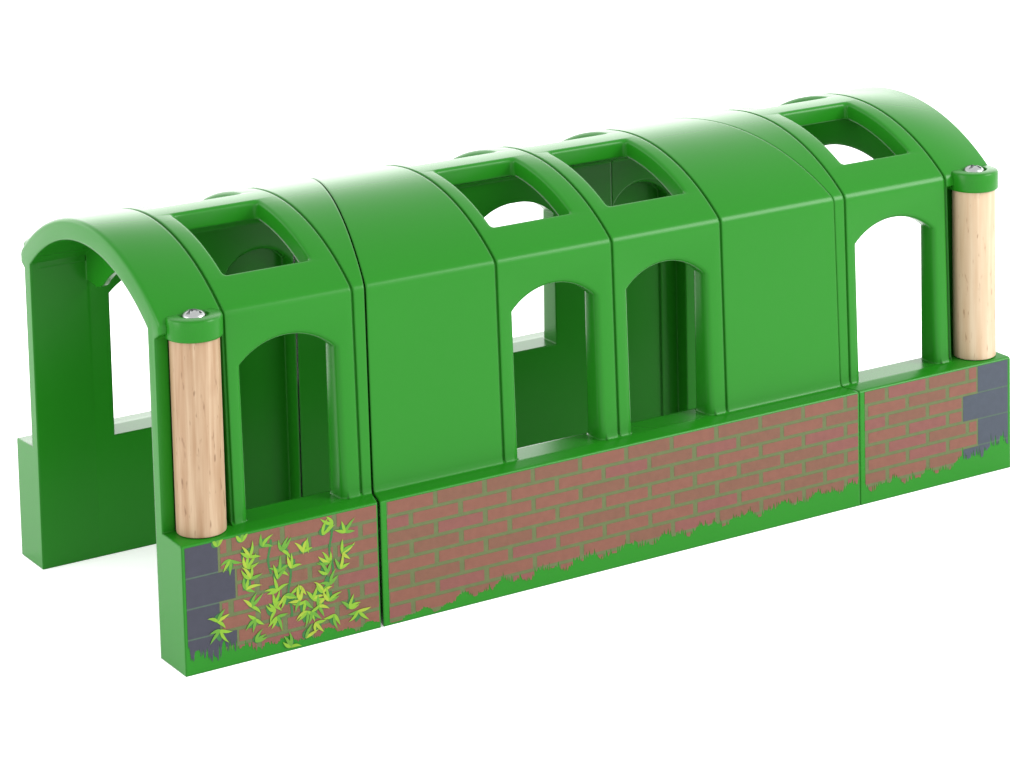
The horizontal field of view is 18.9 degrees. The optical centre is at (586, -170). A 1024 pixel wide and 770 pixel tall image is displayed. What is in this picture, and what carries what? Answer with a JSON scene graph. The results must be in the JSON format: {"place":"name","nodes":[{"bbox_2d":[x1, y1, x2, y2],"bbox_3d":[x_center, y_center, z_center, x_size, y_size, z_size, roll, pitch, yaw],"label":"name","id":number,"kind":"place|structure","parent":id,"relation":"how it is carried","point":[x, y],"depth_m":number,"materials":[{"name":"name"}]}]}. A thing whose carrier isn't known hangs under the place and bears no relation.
{"place":"outdoors","nodes":[
{"label":"outdoors","id":0,"kind":"place"},
{"bbox_2d":[0,0,1023,769],"bbox_3d":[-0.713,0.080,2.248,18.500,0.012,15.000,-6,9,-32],"label":"ground","id":1,"kind":"structure","parent":0,"point":[884,634],"depth_m":0.97,"materials":[{"name":"white"}]},
{"bbox_2d":[17,87,1009,676],"bbox_3d":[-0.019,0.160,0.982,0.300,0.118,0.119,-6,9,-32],"label":"toy tunnel","id":2,"kind":"structure","parent":1,"relation":"on","point":[367,411],"depth_m":0.94,"materials":[{"name":"green plastic"}]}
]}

